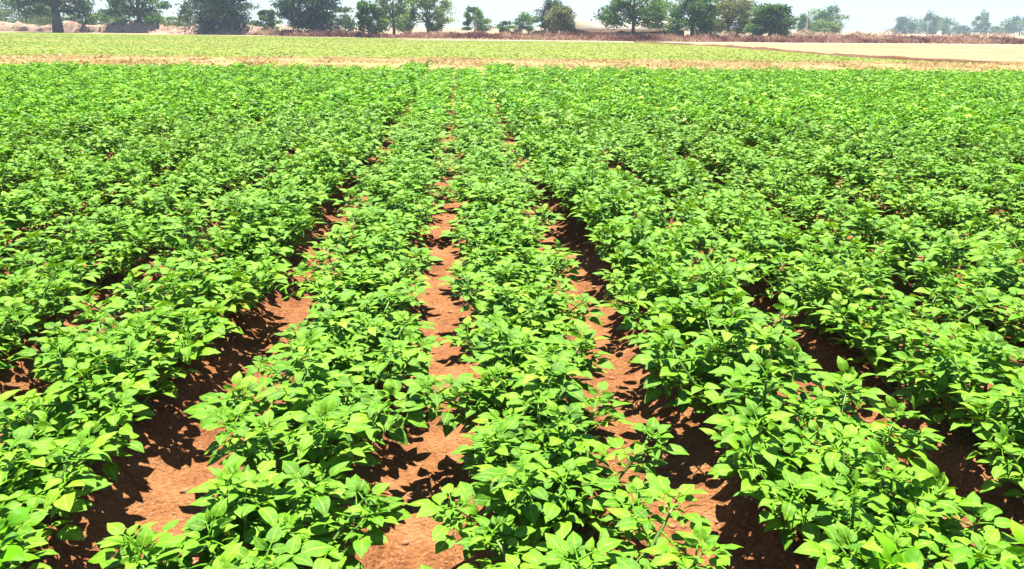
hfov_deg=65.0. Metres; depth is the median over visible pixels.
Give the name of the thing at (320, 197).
potato plant
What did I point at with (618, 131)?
potato plant
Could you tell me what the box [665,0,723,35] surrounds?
tree
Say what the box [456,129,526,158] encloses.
potato plant
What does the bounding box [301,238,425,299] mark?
potato plant
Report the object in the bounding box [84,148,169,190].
potato plant
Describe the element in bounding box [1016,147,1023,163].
potato plant
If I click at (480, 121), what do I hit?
potato plant
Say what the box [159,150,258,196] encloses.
potato plant
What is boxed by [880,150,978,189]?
potato plant
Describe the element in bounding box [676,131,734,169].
potato plant
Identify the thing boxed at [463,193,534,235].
potato plant
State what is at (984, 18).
tree
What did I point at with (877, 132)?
potato plant
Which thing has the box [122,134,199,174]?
potato plant
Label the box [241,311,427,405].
potato plant
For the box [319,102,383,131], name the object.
potato plant
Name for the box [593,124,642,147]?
potato plant
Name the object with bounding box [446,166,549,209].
potato plant
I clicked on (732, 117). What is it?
potato plant
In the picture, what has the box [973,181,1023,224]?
potato plant
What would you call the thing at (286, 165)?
potato plant
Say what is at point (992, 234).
potato plant
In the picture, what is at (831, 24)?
shrub
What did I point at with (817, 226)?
potato plant
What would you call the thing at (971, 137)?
potato plant
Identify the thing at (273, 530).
potato plant
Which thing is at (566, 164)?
potato plant
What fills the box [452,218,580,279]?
potato plant
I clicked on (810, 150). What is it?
potato plant
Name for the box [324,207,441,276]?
potato plant
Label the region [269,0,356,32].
tree
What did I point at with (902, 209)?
potato plant
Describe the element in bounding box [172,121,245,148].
potato plant
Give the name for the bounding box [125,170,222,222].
potato plant
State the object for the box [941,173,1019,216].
potato plant
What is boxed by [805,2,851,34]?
tree
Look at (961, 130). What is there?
potato plant
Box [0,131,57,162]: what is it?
potato plant
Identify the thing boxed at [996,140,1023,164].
potato plant
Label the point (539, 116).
potato plant
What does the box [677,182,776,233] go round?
potato plant
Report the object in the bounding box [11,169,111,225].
potato plant
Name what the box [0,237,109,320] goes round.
potato plant
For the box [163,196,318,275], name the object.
potato plant
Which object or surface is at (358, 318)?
potato plant
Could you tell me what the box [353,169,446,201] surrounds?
potato plant
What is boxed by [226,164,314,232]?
potato plant
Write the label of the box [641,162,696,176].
potato plant
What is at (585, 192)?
potato plant
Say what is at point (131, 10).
tree
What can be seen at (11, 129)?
potato plant
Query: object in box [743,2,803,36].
tree
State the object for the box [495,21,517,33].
shrub
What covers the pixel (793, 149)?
potato plant
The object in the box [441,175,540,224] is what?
potato plant
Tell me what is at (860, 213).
potato plant
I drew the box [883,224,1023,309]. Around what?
potato plant
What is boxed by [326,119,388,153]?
potato plant
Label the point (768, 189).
potato plant
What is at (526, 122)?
potato plant
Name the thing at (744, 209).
potato plant
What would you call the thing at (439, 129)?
potato plant
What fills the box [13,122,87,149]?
potato plant
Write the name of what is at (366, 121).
potato plant
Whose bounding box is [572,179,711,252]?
potato plant
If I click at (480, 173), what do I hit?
potato plant
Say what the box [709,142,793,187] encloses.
potato plant
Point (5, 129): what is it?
potato plant
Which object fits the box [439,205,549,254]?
potato plant
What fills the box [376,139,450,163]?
potato plant
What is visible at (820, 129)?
potato plant
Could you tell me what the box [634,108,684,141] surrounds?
potato plant
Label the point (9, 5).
tree
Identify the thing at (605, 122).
potato plant
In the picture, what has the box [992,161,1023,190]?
potato plant
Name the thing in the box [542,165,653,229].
potato plant
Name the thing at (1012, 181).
potato plant
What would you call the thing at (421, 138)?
potato plant
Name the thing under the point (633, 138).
potato plant
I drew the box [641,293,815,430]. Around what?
potato plant
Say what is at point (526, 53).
grass field
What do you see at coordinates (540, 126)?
potato plant
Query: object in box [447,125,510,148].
potato plant
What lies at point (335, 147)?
potato plant
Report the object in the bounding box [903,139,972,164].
potato plant
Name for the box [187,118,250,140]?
potato plant
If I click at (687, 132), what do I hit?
potato plant
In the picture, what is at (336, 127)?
potato plant
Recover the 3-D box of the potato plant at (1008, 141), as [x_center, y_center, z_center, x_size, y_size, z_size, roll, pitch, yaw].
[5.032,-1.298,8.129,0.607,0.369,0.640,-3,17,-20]
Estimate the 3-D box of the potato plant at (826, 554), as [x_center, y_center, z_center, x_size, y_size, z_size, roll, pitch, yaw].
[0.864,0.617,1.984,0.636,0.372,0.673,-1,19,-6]
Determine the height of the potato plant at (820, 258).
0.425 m
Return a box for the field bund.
[634,41,1023,63]
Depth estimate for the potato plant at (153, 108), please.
9.41 m
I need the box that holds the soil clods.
[27,165,1015,563]
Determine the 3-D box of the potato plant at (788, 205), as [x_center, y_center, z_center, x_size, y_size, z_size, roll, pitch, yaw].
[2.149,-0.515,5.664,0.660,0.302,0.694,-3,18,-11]
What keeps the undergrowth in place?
on the ground at (450, 28)
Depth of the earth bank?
118.02 m
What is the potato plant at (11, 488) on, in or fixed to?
on the field soil
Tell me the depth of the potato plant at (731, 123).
9.38 m
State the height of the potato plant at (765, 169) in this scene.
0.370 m
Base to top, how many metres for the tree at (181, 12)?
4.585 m
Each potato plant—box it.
[0,119,34,140]
[0,120,32,138]
[0,125,21,137]
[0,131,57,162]
[0,139,23,173]
[0,147,15,172]
[0,153,73,193]
[0,157,32,202]
[0,161,48,206]
[0,188,78,252]
[0,203,55,261]
[0,222,154,292]
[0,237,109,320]
[0,257,101,341]
[0,260,81,361]
[0,300,40,368]
[0,323,222,456]
[0,335,158,507]
[0,412,123,542]
[0,426,117,568]
[2,138,36,165]
[2,179,80,237]
[3,127,62,149]
[10,208,160,279]
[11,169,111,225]
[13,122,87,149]
[23,135,107,178]
[23,138,90,182]
[24,161,123,219]
[26,112,110,144]
[33,265,257,366]
[33,303,209,417]
[44,124,124,164]
[56,159,141,207]
[57,255,291,337]
[58,143,108,164]
[64,114,103,145]
[66,154,158,200]
[69,111,108,136]
[72,128,151,162]
[80,194,184,260]
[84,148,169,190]
[87,191,206,246]
[88,453,409,568]
[100,123,157,142]
[100,126,144,158]
[100,470,411,568]
[108,116,166,141]
[109,146,179,183]
[111,172,208,232]
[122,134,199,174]
[124,164,244,215]
[125,134,199,179]
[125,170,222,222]
[127,115,177,143]
[134,129,204,169]
[145,105,193,141]
[150,232,289,316]
[153,130,227,157]
[158,123,233,152]
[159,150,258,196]
[162,216,293,289]
[163,150,264,203]
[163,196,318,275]
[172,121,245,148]
[175,121,231,151]
[183,332,379,550]
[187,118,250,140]
[188,327,432,466]
[189,144,252,190]
[193,145,279,180]
[195,111,259,140]
[199,134,277,176]
[200,107,245,128]
[201,182,324,260]
[201,192,312,242]
[206,128,295,165]
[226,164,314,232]
[228,128,287,160]
[234,170,337,216]
[238,125,298,154]
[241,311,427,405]
[242,113,294,150]
[252,118,309,141]
[252,140,361,191]
[256,166,347,213]
[266,108,302,141]
[266,113,313,141]
[268,137,369,181]
[270,138,362,185]
[272,152,351,204]
[276,109,322,131]
[280,251,432,322]
[287,108,322,134]
[291,118,386,152]
[293,125,381,159]
[293,132,371,172]
[295,275,443,389]
[298,112,395,150]
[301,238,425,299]
[308,268,437,352]
[315,210,437,266]
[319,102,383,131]
[320,108,390,138]
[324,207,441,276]
[325,101,388,122]
[326,114,389,138]
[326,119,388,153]
[327,200,446,244]
[333,176,452,221]
[333,191,433,232]
[341,104,396,128]
[347,154,460,191]
[347,166,423,205]
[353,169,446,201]
[360,155,453,181]
[366,137,425,163]
[371,147,448,175]
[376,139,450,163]
[380,128,447,159]
[383,124,454,158]
[388,118,435,145]
[388,119,453,139]
[388,124,446,140]
[389,120,435,153]
[400,117,446,130]
[401,319,611,463]
[402,112,439,126]
[408,416,688,568]
[419,557,651,568]
[437,147,537,179]
[438,260,604,336]
[438,316,614,421]
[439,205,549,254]
[439,246,578,313]
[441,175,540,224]
[442,116,512,134]
[443,129,505,157]
[444,111,500,123]
[445,139,516,169]
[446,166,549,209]
[446,169,530,201]
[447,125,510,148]
[449,117,497,130]
[450,115,506,132]
[451,163,527,201]
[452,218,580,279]
[455,120,510,139]
[455,231,579,288]
[455,475,741,568]
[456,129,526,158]
[457,381,633,524]
[458,126,506,147]
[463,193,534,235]
[464,134,525,173]
[464,281,568,367]
[469,187,565,249]
[470,155,526,178]
[503,109,571,134]
[507,114,587,149]
[508,104,568,126]
[512,108,566,126]
[514,127,603,161]
[515,118,584,137]
[517,128,613,160]
[517,136,603,168]
[519,102,573,129]
[519,133,624,186]
[521,125,604,154]
[523,110,582,134]
[533,156,628,200]
[533,160,656,215]
[535,155,594,190]
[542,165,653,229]
[557,150,630,211]
[570,186,667,240]
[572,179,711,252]
[576,109,622,129]
[577,116,638,136]
[581,115,647,137]
[583,202,711,269]
[584,114,632,129]
[591,123,652,154]
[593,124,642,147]
[593,229,737,307]
[593,241,758,356]
[603,128,662,155]
[604,132,671,178]
[606,137,679,172]
[612,192,727,281]
[613,131,649,167]
[618,267,767,379]
[623,245,753,313]
[624,146,682,183]
[629,320,944,489]
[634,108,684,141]
[639,154,697,197]
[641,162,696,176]
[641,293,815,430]
[642,158,717,202]
[649,123,698,150]
[649,160,754,204]
[655,123,720,153]
[659,118,697,146]
[659,174,747,225]
[662,124,742,159]
[674,125,734,161]
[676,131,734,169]
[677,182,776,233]
[684,137,758,175]
[686,194,800,255]
[694,109,747,141]
[699,113,751,137]
[699,140,773,180]
[699,371,952,553]
[704,189,772,247]
[706,206,855,274]
[708,420,1023,568]
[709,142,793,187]
[718,117,776,147]
[722,149,819,202]
[724,123,808,158]
[725,214,852,291]
[729,219,907,307]
[739,123,780,146]
[739,155,800,195]
[745,132,796,158]
[745,161,833,212]
[753,137,823,161]
[763,242,893,333]
[768,171,834,221]
[773,143,849,178]
[774,136,833,175]
[775,185,865,228]
[776,120,787,135]
[779,118,842,150]
[779,122,823,144]
[781,267,1007,361]
[786,144,866,184]
[788,120,850,146]
[788,121,866,151]
[791,197,890,240]
[803,153,883,194]
[807,157,919,202]
[809,293,1006,401]
[812,129,883,154]
[818,133,895,159]
[833,168,937,213]
[839,139,912,174]
[839,205,923,271]
[840,196,936,257]
[840,452,1020,568]
[850,117,893,141]
[858,139,936,178]
[861,124,909,148]
[861,222,990,289]
[865,120,925,155]
[869,149,944,185]
[874,183,995,230]
[877,178,956,217]
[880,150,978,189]
[883,190,1023,245]
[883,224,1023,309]
[887,126,952,156]
[890,316,1023,444]
[892,130,959,157]
[900,155,1006,195]
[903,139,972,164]
[907,262,1023,343]
[910,332,1023,472]
[916,141,1009,174]
[917,198,1023,255]
[923,118,973,147]
[932,165,1006,199]
[934,128,1023,161]
[939,147,1013,176]
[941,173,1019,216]
[953,134,1023,160]
[953,265,1023,342]
[960,398,1023,503]
[962,216,1023,267]
[971,152,1023,188]
[972,136,1023,166]
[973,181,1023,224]
[978,152,1019,182]
[989,226,1023,262]
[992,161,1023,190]
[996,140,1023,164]
[1001,121,1023,145]
[1006,176,1023,219]
[1008,128,1023,145]
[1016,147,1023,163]
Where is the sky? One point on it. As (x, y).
(866, 15)
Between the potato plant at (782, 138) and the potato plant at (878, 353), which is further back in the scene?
the potato plant at (782, 138)
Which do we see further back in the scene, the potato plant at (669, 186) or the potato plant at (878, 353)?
the potato plant at (669, 186)
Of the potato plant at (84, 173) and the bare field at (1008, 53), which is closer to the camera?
the potato plant at (84, 173)
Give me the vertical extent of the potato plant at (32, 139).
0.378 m
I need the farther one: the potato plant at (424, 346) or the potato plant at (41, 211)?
the potato plant at (41, 211)
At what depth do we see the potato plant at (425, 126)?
9.07 m
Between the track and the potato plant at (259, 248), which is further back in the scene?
the track
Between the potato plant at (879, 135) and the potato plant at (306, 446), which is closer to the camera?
the potato plant at (306, 446)
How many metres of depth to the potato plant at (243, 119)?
9.45 m
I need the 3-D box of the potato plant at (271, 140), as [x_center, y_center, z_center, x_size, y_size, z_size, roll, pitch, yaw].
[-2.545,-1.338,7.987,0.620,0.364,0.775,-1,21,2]
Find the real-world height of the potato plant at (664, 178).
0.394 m
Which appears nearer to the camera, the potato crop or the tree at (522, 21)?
the potato crop
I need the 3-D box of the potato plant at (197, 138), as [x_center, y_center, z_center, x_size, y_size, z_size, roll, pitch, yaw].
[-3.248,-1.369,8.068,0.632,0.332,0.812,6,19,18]
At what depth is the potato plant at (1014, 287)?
3.72 m
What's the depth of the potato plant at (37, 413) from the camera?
2.36 m
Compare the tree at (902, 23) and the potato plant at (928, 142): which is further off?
the tree at (902, 23)
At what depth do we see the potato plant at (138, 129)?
8.58 m
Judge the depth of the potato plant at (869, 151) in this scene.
7.74 m
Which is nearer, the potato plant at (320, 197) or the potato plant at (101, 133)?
the potato plant at (320, 197)
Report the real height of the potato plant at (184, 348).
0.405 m
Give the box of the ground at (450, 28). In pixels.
[0,22,1023,62]
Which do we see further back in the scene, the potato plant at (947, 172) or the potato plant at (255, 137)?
the potato plant at (255, 137)
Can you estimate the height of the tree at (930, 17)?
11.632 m
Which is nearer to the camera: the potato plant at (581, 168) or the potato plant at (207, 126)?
the potato plant at (581, 168)
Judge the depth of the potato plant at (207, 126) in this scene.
8.58 m
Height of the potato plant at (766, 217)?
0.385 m
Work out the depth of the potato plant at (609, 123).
9.34 m
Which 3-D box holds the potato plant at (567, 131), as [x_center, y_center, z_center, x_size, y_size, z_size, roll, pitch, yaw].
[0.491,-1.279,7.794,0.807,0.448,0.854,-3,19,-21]
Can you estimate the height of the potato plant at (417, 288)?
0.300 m
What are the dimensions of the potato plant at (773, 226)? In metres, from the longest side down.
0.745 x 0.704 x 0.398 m
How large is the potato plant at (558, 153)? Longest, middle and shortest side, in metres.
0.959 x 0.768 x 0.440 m
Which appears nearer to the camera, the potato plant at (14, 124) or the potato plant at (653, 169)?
the potato plant at (653, 169)
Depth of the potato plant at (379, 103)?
9.76 m
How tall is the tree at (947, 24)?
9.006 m
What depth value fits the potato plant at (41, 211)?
4.71 m
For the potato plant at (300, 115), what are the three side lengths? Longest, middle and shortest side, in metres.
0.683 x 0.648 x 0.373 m
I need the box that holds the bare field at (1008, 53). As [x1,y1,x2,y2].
[689,43,1023,61]
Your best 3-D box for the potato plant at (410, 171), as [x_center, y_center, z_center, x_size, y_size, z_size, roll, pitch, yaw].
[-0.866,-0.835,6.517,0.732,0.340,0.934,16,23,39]
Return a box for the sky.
[0,0,1023,31]
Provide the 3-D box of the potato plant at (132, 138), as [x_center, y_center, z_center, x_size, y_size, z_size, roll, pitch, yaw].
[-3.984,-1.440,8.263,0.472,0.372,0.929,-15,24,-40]
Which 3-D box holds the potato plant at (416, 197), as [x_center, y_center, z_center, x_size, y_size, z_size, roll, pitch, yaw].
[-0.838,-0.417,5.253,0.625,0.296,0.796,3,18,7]
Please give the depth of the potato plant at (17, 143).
7.57 m
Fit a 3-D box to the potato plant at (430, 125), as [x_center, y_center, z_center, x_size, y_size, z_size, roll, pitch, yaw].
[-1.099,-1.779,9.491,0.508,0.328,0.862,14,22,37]
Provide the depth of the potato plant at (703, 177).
6.07 m
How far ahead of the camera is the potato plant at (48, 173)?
5.73 m
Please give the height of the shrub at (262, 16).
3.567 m
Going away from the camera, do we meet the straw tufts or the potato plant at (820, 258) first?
the potato plant at (820, 258)
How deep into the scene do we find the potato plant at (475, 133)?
8.67 m
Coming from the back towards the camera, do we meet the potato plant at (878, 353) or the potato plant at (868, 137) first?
the potato plant at (868, 137)
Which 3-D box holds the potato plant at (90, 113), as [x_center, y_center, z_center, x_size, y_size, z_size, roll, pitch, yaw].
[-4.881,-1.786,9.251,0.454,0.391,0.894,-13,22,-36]
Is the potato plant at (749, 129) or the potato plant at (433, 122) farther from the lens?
the potato plant at (433, 122)
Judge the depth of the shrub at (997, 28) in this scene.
395.71 m
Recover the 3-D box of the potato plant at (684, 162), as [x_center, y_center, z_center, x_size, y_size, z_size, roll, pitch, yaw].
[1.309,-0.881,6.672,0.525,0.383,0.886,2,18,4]
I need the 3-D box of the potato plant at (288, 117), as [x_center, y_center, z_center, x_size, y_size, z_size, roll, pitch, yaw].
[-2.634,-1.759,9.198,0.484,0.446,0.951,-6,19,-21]
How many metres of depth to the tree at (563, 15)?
106.39 m
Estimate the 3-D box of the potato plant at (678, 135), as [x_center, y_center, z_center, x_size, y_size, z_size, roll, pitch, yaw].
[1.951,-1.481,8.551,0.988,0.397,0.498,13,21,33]
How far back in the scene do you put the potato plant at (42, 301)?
3.30 m
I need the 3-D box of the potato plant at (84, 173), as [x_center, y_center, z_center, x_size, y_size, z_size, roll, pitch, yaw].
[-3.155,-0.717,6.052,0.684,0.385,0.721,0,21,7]
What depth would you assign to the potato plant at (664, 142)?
7.68 m
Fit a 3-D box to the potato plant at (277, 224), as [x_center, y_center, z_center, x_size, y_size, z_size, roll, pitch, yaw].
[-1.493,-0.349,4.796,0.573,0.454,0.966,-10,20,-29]
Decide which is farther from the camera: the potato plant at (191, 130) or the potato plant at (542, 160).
the potato plant at (191, 130)
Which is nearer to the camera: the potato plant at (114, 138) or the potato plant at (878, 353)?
the potato plant at (878, 353)
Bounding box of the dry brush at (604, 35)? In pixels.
[256,27,1023,43]
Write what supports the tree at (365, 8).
on the ground at (450, 28)
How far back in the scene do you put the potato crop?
13.11 m
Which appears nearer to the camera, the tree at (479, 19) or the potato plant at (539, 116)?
the potato plant at (539, 116)
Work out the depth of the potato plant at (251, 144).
7.35 m
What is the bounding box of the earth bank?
[0,21,267,34]
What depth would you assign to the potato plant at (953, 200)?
5.30 m
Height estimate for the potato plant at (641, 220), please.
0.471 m
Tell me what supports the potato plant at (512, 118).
on the field soil
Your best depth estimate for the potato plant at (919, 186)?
5.84 m
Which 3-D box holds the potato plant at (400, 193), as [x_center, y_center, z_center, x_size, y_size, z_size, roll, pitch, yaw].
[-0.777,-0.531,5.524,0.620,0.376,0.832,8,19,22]
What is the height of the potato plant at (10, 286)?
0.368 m
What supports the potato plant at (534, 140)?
on the field soil
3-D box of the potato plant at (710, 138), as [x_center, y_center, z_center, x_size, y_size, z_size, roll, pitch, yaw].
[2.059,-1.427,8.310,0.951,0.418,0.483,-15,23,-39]
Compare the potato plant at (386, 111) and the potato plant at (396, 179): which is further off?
the potato plant at (386, 111)
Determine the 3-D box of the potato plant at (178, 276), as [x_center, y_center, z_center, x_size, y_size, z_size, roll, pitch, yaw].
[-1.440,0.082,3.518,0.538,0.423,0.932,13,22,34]
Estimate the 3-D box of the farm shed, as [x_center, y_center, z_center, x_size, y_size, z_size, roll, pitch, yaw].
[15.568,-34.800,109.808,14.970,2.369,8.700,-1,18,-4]
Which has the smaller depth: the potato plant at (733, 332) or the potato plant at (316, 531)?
the potato plant at (316, 531)
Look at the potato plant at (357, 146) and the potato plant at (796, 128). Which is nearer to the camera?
the potato plant at (357, 146)
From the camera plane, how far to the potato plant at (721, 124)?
9.69 m
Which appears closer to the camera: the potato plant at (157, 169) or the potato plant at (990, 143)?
the potato plant at (157, 169)
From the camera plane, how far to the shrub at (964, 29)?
394.35 m
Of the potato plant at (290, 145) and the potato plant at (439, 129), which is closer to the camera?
the potato plant at (290, 145)
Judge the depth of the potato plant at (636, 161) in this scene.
7.12 m
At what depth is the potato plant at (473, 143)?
7.78 m
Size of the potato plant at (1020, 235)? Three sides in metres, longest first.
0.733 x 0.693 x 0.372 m
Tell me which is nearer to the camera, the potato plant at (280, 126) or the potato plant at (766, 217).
the potato plant at (766, 217)
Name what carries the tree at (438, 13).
on the ground at (450, 28)
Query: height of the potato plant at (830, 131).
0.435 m
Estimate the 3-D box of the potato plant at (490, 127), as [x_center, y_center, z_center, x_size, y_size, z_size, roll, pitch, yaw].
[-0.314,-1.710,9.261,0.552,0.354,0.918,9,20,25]
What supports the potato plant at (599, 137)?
on the field soil
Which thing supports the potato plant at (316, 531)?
on the field soil
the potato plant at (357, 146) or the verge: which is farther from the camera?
the verge
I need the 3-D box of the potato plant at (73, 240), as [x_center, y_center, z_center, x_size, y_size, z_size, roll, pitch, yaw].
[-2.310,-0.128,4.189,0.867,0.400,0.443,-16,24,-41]
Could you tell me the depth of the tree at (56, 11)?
114.58 m
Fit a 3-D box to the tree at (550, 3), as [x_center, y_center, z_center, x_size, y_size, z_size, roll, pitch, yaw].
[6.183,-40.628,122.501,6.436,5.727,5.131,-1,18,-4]
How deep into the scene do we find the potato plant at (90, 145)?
7.43 m
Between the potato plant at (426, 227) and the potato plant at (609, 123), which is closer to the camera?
the potato plant at (426, 227)
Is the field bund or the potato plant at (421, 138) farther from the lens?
the field bund
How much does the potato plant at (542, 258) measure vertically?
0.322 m
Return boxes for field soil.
[0,77,1023,568]
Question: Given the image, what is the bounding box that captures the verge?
[0,55,1022,80]
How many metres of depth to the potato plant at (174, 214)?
5.24 m
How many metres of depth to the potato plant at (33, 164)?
6.49 m
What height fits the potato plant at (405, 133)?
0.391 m
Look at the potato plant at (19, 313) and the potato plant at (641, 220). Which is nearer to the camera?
the potato plant at (19, 313)
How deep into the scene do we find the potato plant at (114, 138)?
7.80 m
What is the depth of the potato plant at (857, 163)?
6.46 m
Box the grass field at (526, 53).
[0,32,961,62]
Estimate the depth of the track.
89.34 m
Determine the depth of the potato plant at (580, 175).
5.77 m
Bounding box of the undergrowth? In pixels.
[0,8,273,34]
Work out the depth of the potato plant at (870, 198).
6.20 m
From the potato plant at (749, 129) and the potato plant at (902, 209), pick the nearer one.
the potato plant at (902, 209)
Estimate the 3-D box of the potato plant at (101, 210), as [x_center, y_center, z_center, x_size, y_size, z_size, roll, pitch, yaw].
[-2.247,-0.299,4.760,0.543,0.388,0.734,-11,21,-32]
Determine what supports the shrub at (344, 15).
on the ground at (450, 28)
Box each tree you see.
[0,0,64,25]
[5,0,101,31]
[93,0,171,26]
[173,0,261,32]
[177,2,192,26]
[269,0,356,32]
[353,0,389,33]
[375,0,417,33]
[395,0,459,31]
[461,5,494,32]
[512,11,546,32]
[533,0,571,33]
[543,5,577,35]
[590,0,675,33]
[643,4,670,30]
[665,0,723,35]
[687,0,758,34]
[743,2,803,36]
[796,12,813,31]
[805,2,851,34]
[890,14,922,33]
[916,10,944,33]
[928,15,960,33]
[969,8,994,34]
[998,14,1023,34]
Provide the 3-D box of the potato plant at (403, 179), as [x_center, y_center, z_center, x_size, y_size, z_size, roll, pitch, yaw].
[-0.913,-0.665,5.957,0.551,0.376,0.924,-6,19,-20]
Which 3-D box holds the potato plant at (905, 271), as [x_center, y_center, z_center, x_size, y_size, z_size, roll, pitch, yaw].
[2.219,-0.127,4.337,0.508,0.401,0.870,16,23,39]
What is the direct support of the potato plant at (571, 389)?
on the field soil
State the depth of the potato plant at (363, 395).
2.55 m
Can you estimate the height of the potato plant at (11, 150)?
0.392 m
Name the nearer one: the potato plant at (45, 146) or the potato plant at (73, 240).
the potato plant at (73, 240)
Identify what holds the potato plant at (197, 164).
on the field soil
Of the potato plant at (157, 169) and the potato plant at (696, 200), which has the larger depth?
the potato plant at (157, 169)
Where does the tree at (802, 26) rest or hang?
on the ground at (450, 28)
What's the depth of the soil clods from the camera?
3.00 m
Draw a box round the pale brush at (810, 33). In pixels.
[691,27,1015,39]
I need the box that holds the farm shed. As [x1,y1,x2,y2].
[573,20,687,36]
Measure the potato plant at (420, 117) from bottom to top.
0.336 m
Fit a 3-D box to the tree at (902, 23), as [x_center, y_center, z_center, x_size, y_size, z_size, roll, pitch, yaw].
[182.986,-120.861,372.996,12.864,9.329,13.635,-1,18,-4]
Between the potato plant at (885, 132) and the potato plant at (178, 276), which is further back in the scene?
the potato plant at (885, 132)
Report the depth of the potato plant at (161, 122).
9.12 m
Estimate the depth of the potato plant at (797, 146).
8.01 m
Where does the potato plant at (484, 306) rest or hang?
on the field soil
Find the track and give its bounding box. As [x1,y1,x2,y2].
[407,39,1007,44]
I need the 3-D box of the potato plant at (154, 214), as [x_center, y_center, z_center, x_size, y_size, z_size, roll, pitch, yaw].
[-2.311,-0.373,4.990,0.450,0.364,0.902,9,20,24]
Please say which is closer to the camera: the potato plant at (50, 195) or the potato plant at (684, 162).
the potato plant at (50, 195)
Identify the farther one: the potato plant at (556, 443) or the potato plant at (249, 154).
the potato plant at (249, 154)
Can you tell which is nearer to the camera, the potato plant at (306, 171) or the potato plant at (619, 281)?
the potato plant at (619, 281)
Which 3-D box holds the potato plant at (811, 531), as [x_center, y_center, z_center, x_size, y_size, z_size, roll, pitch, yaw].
[0.911,0.546,2.268,0.666,0.353,0.833,-6,18,-10]
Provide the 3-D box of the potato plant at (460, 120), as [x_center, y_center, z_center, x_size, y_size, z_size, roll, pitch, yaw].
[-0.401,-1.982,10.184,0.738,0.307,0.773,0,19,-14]
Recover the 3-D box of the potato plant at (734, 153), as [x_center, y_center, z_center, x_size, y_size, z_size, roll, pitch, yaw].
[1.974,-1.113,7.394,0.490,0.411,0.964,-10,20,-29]
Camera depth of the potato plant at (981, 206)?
4.98 m
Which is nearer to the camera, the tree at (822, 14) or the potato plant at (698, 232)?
the potato plant at (698, 232)
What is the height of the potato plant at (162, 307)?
0.372 m
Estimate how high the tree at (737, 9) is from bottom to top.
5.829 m
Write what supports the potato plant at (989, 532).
on the field soil
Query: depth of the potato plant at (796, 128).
9.51 m
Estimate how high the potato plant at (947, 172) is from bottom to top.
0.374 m
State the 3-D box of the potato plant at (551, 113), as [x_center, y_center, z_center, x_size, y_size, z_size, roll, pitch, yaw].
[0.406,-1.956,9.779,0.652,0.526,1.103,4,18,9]
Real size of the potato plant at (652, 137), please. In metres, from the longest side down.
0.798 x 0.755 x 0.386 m
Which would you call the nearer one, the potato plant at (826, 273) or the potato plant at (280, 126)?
the potato plant at (826, 273)
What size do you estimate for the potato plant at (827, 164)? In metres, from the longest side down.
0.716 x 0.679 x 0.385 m
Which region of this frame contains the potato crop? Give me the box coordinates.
[0,60,1023,568]
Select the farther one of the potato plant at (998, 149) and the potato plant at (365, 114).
the potato plant at (365, 114)
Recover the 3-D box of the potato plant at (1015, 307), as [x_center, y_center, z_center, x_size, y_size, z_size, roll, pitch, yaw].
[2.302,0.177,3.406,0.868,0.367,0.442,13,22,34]
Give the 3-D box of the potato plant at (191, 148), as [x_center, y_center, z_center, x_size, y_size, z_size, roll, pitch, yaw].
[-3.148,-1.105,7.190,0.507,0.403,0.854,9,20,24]
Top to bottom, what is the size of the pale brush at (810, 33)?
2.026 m
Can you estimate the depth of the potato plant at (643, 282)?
3.60 m
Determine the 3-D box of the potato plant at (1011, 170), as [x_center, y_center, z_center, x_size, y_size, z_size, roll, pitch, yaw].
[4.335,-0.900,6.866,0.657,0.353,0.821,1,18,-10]
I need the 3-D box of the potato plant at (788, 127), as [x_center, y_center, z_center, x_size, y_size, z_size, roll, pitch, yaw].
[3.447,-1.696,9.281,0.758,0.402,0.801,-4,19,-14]
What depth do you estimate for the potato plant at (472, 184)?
6.15 m
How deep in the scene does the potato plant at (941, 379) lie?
2.71 m
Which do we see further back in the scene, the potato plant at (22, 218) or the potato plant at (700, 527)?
the potato plant at (22, 218)
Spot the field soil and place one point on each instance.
(162, 457)
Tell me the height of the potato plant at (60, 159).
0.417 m
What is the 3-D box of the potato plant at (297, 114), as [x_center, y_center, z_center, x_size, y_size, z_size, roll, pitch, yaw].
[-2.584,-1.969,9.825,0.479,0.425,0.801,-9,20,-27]
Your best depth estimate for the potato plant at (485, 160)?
7.09 m
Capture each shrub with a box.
[62,9,98,24]
[90,12,122,24]
[157,14,180,26]
[248,9,284,29]
[337,13,354,31]
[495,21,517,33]
[808,19,841,33]
[951,25,972,34]
[988,26,1008,33]
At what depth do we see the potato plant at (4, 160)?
7.07 m
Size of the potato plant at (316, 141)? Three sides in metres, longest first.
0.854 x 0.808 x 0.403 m
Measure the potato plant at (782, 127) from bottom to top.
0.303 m
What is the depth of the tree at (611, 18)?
96.91 m
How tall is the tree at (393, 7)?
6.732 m
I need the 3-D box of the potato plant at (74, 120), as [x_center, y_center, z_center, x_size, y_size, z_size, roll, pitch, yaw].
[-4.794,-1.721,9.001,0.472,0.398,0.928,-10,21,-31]
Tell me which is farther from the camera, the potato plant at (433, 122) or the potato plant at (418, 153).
the potato plant at (433, 122)
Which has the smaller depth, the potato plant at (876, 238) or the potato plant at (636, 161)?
the potato plant at (876, 238)
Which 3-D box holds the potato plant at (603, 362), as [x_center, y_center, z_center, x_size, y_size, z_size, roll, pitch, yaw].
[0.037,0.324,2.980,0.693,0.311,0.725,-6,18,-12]
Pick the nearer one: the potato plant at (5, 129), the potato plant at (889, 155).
the potato plant at (889, 155)
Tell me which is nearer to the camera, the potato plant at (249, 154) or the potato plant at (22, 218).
the potato plant at (22, 218)
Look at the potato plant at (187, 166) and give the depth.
5.87 m
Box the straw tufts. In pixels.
[0,52,1023,79]
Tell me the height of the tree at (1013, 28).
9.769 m

